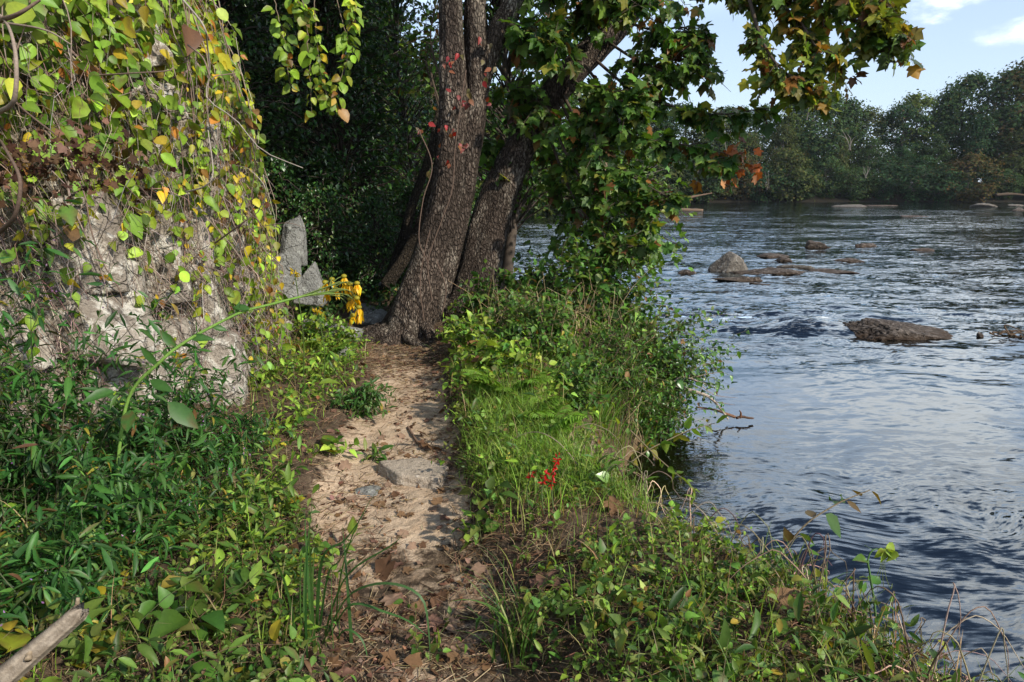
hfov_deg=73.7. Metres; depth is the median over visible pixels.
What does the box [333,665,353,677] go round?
fallen leaf
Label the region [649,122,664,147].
tree
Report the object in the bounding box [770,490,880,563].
sapling
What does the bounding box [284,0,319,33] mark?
hanging vine
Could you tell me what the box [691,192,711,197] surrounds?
driftwood branch
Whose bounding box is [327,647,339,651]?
fallen leaf
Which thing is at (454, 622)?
fallen leaf
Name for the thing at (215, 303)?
stone slab
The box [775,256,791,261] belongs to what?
river rock
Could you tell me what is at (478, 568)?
fallen leaf
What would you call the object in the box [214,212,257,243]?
vine cane
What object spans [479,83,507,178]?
tree
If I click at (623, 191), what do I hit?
young tree
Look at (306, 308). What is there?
ground cover
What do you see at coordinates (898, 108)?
tree
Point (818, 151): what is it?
tree
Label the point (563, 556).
fallen leaf
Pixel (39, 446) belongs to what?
flowering bush
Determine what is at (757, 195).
bush
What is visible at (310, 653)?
fallen leaf
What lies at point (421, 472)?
stepping stone
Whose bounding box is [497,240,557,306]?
shrub
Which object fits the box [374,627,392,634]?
fallen leaf
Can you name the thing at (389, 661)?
fallen leaf
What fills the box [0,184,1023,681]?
ground
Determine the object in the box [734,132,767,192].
tree
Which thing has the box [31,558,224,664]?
weed
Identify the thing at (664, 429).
shrub
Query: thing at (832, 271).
river rock
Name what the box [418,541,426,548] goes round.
fallen leaf
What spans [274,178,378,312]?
undergrowth bush
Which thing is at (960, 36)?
sky
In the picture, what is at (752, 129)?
tree
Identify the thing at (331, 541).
fallen leaf
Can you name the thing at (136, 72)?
vine cane
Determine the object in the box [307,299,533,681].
path
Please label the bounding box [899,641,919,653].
fallen leaf
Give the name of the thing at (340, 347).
fern
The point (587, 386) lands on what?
shrub
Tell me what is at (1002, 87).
tree
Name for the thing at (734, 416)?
driftwood snag
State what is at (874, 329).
river boulder
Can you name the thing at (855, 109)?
tree
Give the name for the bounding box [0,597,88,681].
broken branch
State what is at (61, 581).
flowering bush
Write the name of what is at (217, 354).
stone slab
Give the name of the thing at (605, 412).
grass tuft
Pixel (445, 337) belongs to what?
shrub
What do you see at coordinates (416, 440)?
fallen stick
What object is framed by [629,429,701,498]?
sapling
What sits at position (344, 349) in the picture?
shaded rock
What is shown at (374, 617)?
fallen leaf
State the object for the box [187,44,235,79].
vine cane
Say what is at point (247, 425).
flowering bush
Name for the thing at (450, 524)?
fallen stick
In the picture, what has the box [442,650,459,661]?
fallen leaf
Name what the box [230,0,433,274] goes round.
forest tree
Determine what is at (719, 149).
tree
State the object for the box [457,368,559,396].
fern
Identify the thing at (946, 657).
fallen leaf
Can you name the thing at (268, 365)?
bittersweet vine
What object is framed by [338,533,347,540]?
fallen leaf
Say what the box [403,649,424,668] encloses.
fallen leaf
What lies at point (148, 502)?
flowering bush
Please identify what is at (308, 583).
tall grass plant
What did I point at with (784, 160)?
bush
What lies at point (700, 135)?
tree
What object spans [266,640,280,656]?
fallen leaf
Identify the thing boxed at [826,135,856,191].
tree
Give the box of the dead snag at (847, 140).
[840,130,856,149]
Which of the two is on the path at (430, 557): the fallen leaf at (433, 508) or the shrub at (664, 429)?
the fallen leaf at (433, 508)
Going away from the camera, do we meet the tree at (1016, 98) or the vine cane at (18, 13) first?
the vine cane at (18, 13)
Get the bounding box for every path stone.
[298,319,363,340]
[425,440,445,450]
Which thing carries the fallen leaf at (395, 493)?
on the path at (430, 557)
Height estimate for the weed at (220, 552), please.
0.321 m
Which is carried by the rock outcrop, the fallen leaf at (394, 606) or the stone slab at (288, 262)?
the stone slab at (288, 262)
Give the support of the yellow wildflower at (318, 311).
on the ground at (694, 458)
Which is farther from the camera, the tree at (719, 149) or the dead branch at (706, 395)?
the tree at (719, 149)
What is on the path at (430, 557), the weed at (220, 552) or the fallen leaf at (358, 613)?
the fallen leaf at (358, 613)
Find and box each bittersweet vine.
[0,0,130,272]
[0,0,207,293]
[0,0,219,238]
[0,0,235,307]
[0,92,74,283]
[0,203,43,403]
[1,88,252,442]
[99,0,273,336]
[117,160,287,432]
[146,0,291,371]
[171,0,280,387]
[224,181,285,389]
[232,81,280,340]
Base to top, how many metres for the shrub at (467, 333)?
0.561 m
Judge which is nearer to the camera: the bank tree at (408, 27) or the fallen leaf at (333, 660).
the fallen leaf at (333, 660)
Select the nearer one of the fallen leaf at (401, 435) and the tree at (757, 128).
the fallen leaf at (401, 435)
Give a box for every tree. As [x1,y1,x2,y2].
[187,0,352,249]
[213,0,381,198]
[223,3,311,172]
[226,0,432,231]
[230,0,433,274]
[266,0,437,208]
[308,0,492,256]
[352,0,657,347]
[376,11,438,298]
[379,0,463,225]
[381,22,463,288]
[386,0,610,274]
[386,37,487,249]
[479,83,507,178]
[532,86,696,281]
[561,94,585,126]
[637,109,683,143]
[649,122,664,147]
[660,101,730,161]
[678,107,737,148]
[695,104,763,181]
[712,138,741,192]
[726,103,795,185]
[727,105,767,163]
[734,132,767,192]
[758,85,868,178]
[763,104,820,188]
[763,123,802,192]
[767,129,833,191]
[805,88,870,182]
[820,95,874,183]
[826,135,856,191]
[832,105,902,184]
[849,137,903,193]
[869,98,937,182]
[879,142,926,194]
[884,89,949,186]
[906,69,1023,185]
[912,134,965,192]
[923,85,986,178]
[944,65,1023,181]
[957,113,1000,191]
[964,57,1023,191]
[986,119,1023,192]
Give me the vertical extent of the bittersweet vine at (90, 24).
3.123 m
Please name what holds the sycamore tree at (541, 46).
on the ground at (694, 458)
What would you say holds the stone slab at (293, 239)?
on the stone slab at (288, 262)
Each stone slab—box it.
[49,189,130,294]
[87,352,173,429]
[111,256,151,315]
[124,198,193,305]
[153,314,197,391]
[167,261,233,335]
[172,188,219,268]
[194,374,248,405]
[196,330,250,382]
[272,253,302,299]
[280,215,307,265]
[293,262,326,306]
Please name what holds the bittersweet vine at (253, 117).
attached to the rock outcrop
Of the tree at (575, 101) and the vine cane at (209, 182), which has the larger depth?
the tree at (575, 101)
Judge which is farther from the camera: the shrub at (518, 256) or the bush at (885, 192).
the bush at (885, 192)
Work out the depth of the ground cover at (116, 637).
2.82 m
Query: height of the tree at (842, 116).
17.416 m
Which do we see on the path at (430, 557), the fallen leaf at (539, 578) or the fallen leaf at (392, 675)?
the fallen leaf at (392, 675)
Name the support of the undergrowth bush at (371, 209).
on the ground at (694, 458)
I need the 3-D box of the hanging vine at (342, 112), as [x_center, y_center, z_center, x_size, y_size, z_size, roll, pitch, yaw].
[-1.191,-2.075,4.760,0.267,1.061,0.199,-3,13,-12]
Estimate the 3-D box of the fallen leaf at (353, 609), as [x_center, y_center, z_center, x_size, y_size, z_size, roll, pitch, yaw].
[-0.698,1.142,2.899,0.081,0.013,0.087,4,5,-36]
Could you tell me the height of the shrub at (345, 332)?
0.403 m
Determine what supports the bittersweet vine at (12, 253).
attached to the rock outcrop
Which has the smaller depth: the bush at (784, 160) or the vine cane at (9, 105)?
the vine cane at (9, 105)
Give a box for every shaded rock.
[333,347,354,359]
[349,303,375,317]
[358,309,386,324]
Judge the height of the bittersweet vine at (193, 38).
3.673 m
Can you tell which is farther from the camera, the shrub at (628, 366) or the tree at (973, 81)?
the tree at (973, 81)
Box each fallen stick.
[235,617,303,653]
[407,426,459,480]
[426,639,479,645]
[431,512,473,533]
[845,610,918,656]
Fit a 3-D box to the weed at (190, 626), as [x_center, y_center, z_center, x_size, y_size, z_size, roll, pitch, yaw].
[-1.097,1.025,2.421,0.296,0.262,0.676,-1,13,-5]
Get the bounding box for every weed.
[15,525,123,629]
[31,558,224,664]
[135,559,261,646]
[175,561,265,681]
[192,527,271,614]
[251,636,355,681]
[270,378,339,429]
[281,516,360,563]
[307,429,360,460]
[356,430,394,462]
[393,598,492,661]
[452,476,520,551]
[475,594,589,674]
[559,567,654,658]
[613,585,769,675]
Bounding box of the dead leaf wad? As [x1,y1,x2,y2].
[0,113,176,227]
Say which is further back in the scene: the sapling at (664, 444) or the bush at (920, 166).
the bush at (920, 166)
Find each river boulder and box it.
[708,251,747,271]
[842,317,952,340]
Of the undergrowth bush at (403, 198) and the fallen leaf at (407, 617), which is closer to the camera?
the fallen leaf at (407, 617)
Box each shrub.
[285,307,353,351]
[322,374,398,420]
[327,316,373,347]
[435,316,461,341]
[440,310,504,369]
[447,259,504,323]
[449,325,541,388]
[457,276,605,364]
[476,231,627,332]
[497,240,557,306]
[523,343,635,430]
[530,208,682,342]
[580,314,674,427]
[606,296,752,426]
[625,376,724,459]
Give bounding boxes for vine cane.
[0,0,40,22]
[0,14,18,114]
[0,139,22,233]
[1,22,71,44]
[3,91,139,199]
[99,62,173,75]
[182,0,302,167]
[185,130,213,192]
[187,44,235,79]
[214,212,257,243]
[215,177,261,298]
[236,165,266,211]
[245,223,303,229]
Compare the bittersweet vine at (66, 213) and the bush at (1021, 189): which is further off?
the bush at (1021, 189)
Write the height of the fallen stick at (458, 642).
0.017 m
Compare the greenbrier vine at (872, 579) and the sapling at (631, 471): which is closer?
the greenbrier vine at (872, 579)
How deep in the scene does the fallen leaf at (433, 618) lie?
2.84 m
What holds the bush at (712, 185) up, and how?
on the ground at (694, 458)
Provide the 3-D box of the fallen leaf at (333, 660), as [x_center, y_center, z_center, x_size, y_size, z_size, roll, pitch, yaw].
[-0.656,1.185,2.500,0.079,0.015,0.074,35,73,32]
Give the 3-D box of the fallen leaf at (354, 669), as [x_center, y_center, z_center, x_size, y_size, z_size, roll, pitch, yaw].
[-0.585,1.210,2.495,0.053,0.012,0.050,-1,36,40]
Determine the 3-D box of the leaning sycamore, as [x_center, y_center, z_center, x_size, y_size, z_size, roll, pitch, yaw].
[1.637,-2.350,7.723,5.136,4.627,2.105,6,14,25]
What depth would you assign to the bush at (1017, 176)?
106.64 m
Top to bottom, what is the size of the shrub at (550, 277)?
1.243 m
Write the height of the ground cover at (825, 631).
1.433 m
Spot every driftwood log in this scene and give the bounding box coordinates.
[660,208,702,210]
[995,192,1023,195]
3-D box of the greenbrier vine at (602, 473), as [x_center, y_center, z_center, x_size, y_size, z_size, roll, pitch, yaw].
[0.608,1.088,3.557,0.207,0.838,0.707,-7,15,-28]
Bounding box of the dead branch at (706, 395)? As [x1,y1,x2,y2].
[657,350,734,419]
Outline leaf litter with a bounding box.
[139,315,903,681]
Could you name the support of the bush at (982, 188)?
on the ground at (694, 458)
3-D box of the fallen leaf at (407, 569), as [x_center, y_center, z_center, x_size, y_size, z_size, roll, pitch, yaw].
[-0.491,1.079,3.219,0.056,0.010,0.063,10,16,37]
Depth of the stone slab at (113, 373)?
4.31 m
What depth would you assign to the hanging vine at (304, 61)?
4.78 m
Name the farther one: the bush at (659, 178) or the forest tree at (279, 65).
the bush at (659, 178)
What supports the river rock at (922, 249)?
in the river
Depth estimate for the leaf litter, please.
3.10 m
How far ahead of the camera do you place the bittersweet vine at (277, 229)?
6.45 m
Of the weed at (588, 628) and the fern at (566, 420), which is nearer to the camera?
the weed at (588, 628)
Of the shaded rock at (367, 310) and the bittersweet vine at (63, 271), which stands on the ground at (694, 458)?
the shaded rock at (367, 310)
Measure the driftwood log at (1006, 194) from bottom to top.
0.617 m
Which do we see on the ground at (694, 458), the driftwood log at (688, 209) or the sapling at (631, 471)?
the sapling at (631, 471)
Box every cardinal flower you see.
[526,470,535,507]
[537,466,549,513]
[548,452,561,513]
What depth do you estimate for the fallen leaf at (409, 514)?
3.71 m
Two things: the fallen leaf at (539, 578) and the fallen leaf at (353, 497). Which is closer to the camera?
the fallen leaf at (539, 578)
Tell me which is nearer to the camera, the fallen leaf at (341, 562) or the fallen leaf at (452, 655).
the fallen leaf at (452, 655)
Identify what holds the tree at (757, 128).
on the ground at (694, 458)
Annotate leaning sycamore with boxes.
[445,0,925,314]
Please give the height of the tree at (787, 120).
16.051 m
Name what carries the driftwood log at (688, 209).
in the river
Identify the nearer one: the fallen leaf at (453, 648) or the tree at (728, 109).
the fallen leaf at (453, 648)
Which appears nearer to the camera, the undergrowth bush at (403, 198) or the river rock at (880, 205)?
the undergrowth bush at (403, 198)
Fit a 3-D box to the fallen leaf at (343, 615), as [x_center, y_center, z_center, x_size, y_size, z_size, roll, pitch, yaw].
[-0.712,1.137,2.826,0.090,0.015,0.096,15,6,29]
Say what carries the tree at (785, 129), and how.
on the ground at (694, 458)
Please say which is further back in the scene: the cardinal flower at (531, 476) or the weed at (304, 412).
the weed at (304, 412)
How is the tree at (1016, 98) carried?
on the ground at (694, 458)
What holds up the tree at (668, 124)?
on the ground at (694, 458)
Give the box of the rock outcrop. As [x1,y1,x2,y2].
[0,0,296,450]
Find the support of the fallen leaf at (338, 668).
on the leaf litter
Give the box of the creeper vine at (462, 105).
[416,37,496,321]
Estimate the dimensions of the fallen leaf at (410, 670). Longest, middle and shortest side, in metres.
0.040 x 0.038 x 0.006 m
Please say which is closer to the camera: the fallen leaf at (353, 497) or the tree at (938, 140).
the fallen leaf at (353, 497)
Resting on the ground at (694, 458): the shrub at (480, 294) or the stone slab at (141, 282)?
the shrub at (480, 294)
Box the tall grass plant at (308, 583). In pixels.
[252,466,431,661]
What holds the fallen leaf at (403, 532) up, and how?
on the path at (430, 557)
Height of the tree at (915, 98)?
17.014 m
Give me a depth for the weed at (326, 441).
4.41 m
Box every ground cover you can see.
[0,308,379,681]
[276,252,405,320]
[431,296,1023,681]
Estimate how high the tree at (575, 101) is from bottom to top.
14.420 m
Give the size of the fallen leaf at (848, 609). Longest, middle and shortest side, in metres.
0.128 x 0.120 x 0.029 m
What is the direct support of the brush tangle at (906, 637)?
on the ground at (694, 458)
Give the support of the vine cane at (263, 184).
attached to the rock outcrop
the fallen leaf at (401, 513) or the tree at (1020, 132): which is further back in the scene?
the tree at (1020, 132)
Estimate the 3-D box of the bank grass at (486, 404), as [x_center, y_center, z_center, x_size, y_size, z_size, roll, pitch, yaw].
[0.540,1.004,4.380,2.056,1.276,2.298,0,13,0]
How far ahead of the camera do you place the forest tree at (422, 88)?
15.49 m
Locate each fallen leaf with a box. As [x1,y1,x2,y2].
[64,658,109,669]
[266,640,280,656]
[304,650,313,660]
[324,665,344,675]
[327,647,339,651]
[327,654,341,671]
[328,537,335,544]
[329,631,343,641]
[332,609,347,621]
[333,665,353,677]
[334,582,345,592]
[334,645,343,652]
[337,558,344,566]
[338,459,350,470]
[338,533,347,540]
[343,606,355,613]
[346,494,359,502]
[348,666,356,676]
[351,570,362,580]
[352,592,359,598]
[353,610,363,617]
[369,648,379,653]
[370,618,388,628]
[371,614,381,622]
[372,501,385,507]
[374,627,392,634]
[375,554,395,581]
[378,654,399,668]
[380,594,402,605]
[380,649,399,665]
[387,602,398,611]
[387,672,401,677]
[390,491,399,496]
[390,586,401,592]
[394,562,403,568]
[394,593,405,602]
[397,432,405,437]
[397,511,405,517]
[397,529,408,537]
[400,607,408,620]
[402,566,413,573]
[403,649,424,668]
[404,512,413,517]
[404,613,419,624]
[405,666,413,675]
[406,541,416,549]
[410,599,429,613]
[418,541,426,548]
[420,442,441,450]
[424,614,440,627]
[428,506,438,511]
[430,596,442,609]
[431,497,442,504]
[432,648,442,658]
[433,590,445,601]
[437,487,445,493]
[439,514,449,520]
[442,644,455,650]
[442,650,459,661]
[444,615,460,628]
[446,624,456,634]
[469,562,487,577]
[529,571,560,590]
[549,555,571,559]
[602,495,625,516]
[773,587,808,609]
[840,602,865,622]
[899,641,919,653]
[926,651,950,660]
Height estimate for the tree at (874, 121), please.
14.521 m
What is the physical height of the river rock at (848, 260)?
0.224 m
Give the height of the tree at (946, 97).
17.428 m
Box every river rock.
[677,269,695,273]
[712,277,762,281]
[733,267,805,274]
[757,253,789,257]
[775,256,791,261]
[776,265,814,268]
[805,240,830,247]
[808,268,857,273]
[832,204,866,206]
[834,258,864,261]
[855,243,876,246]
[864,205,897,205]
[899,215,927,216]
[910,248,933,250]
[970,203,997,206]
[1011,207,1023,210]
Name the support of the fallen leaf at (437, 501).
on the path at (430, 557)
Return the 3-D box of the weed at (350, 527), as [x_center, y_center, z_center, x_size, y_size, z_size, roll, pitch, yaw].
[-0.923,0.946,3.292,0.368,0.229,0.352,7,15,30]
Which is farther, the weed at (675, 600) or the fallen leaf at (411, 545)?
the fallen leaf at (411, 545)
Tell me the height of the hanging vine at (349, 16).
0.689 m
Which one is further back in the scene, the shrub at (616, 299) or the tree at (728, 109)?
the tree at (728, 109)
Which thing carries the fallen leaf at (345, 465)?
on the path at (430, 557)
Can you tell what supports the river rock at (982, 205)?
in the river
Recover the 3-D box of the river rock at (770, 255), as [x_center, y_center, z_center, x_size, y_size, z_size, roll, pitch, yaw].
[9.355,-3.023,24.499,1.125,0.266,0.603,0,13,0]
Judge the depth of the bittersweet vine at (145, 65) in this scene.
4.40 m
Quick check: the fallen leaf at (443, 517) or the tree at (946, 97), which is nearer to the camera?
the fallen leaf at (443, 517)
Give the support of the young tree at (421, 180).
on the ground at (694, 458)
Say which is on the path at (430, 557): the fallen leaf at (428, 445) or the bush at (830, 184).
the fallen leaf at (428, 445)
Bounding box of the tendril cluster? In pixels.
[870,542,898,593]
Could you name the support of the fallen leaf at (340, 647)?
on the path at (430, 557)
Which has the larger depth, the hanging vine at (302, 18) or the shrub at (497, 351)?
the shrub at (497, 351)
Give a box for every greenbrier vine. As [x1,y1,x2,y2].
[580,454,623,500]
[852,545,895,632]
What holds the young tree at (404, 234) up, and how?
on the ground at (694, 458)
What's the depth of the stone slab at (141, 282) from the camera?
4.36 m
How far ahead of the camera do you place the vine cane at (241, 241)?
5.11 m
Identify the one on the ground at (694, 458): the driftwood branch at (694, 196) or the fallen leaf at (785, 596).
the fallen leaf at (785, 596)
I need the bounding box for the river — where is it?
[469,202,1023,681]
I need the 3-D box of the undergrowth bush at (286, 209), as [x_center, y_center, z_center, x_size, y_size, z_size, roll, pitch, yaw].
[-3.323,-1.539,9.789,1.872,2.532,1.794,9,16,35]
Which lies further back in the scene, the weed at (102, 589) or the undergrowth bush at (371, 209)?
the undergrowth bush at (371, 209)
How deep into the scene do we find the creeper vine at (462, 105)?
7.00 m
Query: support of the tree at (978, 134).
on the ground at (694, 458)
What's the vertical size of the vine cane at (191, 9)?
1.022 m
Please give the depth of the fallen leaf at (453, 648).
2.67 m
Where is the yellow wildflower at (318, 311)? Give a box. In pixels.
[313,304,325,389]
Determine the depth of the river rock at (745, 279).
18.11 m
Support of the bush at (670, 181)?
on the ground at (694, 458)
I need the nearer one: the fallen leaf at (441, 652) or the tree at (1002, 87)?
the fallen leaf at (441, 652)
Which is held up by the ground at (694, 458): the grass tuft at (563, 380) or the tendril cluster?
the grass tuft at (563, 380)
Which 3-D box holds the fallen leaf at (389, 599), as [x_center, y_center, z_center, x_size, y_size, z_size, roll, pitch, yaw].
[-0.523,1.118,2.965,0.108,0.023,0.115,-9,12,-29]
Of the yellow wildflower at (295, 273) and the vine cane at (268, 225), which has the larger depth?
the yellow wildflower at (295, 273)
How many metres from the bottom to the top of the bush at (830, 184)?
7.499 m
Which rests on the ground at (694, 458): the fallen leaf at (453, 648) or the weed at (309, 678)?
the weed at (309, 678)
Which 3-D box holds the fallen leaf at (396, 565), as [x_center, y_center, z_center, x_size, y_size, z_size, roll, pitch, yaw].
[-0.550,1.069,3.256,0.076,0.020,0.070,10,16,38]
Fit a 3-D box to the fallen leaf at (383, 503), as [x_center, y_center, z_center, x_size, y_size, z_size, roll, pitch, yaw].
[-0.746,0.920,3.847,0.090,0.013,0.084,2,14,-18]
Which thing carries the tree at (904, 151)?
on the ground at (694, 458)
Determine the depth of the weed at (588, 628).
2.42 m
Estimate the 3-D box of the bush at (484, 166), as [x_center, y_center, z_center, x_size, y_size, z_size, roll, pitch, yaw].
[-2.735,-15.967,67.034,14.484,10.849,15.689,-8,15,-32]
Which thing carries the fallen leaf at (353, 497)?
on the path at (430, 557)
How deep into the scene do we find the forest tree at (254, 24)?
11.57 m
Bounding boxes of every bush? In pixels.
[0,193,191,553]
[0,456,205,659]
[1,412,241,584]
[50,290,293,515]
[187,404,287,482]
[257,143,342,278]
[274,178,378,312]
[277,136,390,287]
[331,186,407,297]
[373,177,424,276]
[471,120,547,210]
[521,146,575,214]
[633,146,697,193]
[648,159,695,191]
[656,155,736,202]
[698,175,731,198]
[706,147,768,199]
[734,161,802,201]
[757,145,825,201]
[785,166,826,199]
[801,155,857,198]
[828,165,884,201]
[860,154,916,201]
[874,155,971,201]
[910,164,976,201]
[924,148,1016,201]
[979,167,1023,198]
[1014,178,1023,196]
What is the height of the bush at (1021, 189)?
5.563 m
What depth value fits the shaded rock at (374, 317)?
8.41 m
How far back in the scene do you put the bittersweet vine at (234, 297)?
4.99 m
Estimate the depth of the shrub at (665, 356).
7.18 m
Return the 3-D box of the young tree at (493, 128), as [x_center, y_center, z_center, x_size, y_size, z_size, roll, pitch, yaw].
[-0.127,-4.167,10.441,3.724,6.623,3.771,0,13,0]
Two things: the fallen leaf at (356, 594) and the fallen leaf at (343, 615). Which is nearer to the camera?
the fallen leaf at (343, 615)
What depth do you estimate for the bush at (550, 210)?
62.45 m
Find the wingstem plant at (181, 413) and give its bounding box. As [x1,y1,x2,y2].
[81,274,363,515]
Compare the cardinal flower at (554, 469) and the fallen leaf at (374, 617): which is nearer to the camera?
the fallen leaf at (374, 617)
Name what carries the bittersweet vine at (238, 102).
attached to the rock outcrop
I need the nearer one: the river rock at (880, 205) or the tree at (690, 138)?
the river rock at (880, 205)
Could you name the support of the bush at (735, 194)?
on the ground at (694, 458)
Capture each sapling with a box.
[597,450,656,511]
[619,415,727,472]
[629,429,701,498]
[685,516,725,530]
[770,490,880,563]
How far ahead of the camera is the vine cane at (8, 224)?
3.01 m
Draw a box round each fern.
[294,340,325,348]
[307,342,350,358]
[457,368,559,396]
[515,395,569,422]
[544,404,590,434]
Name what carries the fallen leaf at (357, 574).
on the path at (430, 557)
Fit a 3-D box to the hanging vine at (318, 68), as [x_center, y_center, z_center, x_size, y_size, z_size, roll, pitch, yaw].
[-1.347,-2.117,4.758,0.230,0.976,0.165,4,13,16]
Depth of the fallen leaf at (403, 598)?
3.02 m
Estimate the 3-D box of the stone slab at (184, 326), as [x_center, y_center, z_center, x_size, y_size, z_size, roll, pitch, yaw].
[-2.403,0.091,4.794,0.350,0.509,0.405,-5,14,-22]
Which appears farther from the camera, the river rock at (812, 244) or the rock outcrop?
the river rock at (812, 244)
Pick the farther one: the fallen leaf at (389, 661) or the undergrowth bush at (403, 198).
the undergrowth bush at (403, 198)
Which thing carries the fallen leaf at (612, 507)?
on the ground at (694, 458)
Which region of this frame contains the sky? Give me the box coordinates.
[399,0,1023,182]
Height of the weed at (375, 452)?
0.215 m
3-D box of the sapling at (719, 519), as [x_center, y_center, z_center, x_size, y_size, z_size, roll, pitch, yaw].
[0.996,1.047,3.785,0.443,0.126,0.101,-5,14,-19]
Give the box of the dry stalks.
[441,270,667,452]
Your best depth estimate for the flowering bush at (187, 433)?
3.63 m
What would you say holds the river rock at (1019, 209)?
in the river
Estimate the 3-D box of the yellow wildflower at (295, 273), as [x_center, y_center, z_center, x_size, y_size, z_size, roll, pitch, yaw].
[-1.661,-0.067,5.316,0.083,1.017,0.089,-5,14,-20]
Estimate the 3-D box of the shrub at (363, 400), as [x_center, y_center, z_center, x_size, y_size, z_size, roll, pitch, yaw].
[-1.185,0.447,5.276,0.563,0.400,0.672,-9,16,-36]
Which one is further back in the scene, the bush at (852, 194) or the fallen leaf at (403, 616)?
the bush at (852, 194)
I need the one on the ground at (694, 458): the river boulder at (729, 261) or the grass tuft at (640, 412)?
the grass tuft at (640, 412)
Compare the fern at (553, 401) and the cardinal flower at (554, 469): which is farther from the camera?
the fern at (553, 401)
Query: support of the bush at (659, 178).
on the ground at (694, 458)
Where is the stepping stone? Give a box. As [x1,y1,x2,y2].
[376,458,448,489]
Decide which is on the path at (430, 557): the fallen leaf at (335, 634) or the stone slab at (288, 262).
the fallen leaf at (335, 634)
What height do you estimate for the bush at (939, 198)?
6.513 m
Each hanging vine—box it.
[261,0,299,94]
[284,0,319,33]
[298,0,323,122]
[300,0,338,109]
[326,0,360,122]
[329,0,363,55]
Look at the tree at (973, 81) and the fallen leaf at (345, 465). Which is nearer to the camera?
the fallen leaf at (345, 465)
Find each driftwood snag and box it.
[696,406,753,418]
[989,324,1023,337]
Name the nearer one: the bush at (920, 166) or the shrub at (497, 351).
the shrub at (497, 351)
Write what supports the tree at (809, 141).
on the ground at (694, 458)
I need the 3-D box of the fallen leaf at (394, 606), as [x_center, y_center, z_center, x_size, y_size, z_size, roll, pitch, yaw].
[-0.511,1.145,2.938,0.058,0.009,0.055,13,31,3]
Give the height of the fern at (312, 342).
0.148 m
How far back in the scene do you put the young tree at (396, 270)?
9.08 m
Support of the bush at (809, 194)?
on the ground at (694, 458)
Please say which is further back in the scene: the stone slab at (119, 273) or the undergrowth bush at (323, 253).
the undergrowth bush at (323, 253)
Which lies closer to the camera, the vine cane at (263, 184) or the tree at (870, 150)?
the vine cane at (263, 184)
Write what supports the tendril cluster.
attached to the greenbrier vine at (872, 579)
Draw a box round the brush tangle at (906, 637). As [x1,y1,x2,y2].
[503,422,1023,681]
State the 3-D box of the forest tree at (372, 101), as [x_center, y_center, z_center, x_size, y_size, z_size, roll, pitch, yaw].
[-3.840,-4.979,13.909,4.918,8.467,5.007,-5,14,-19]
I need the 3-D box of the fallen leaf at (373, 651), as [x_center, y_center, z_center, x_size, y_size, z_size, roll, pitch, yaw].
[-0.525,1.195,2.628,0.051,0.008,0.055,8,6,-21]
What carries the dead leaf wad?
attached to the twig tangle at (133, 239)
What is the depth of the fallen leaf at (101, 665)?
2.27 m
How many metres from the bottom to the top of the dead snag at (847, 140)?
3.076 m
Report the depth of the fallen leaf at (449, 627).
2.78 m
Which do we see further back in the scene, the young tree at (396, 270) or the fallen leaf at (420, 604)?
the young tree at (396, 270)
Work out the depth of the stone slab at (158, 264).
4.66 m
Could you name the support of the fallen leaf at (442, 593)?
on the path at (430, 557)
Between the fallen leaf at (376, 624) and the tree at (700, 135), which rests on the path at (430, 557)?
the fallen leaf at (376, 624)
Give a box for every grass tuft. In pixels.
[448,538,582,673]
[517,334,621,449]
[561,324,663,462]
[613,290,692,455]
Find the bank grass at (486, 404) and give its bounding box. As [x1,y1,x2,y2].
[447,373,700,534]
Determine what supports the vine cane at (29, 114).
attached to the rock outcrop
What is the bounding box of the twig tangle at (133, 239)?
[0,0,292,462]
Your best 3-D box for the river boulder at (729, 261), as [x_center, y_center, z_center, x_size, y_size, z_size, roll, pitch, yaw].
[6.488,-2.214,20.381,1.382,0.931,1.048,-3,13,-12]
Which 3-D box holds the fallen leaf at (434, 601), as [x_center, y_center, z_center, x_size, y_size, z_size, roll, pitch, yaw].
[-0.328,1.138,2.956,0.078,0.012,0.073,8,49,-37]
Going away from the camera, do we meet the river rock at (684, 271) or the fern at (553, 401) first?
the fern at (553, 401)
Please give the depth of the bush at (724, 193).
105.80 m
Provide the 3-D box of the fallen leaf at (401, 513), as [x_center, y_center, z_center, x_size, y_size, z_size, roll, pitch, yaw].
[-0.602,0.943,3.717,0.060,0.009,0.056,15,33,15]
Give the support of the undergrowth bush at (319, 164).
on the ground at (694, 458)
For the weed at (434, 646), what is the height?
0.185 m
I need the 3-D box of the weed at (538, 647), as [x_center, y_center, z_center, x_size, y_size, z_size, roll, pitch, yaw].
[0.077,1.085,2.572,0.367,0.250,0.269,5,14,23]
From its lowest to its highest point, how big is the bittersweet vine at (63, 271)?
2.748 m
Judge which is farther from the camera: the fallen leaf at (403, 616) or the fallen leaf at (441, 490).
the fallen leaf at (441, 490)
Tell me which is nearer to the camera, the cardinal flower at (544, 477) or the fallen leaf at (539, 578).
the fallen leaf at (539, 578)
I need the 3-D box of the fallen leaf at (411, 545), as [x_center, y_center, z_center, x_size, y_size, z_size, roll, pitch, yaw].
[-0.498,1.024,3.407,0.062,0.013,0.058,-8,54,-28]
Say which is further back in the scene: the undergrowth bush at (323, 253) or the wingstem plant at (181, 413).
the undergrowth bush at (323, 253)

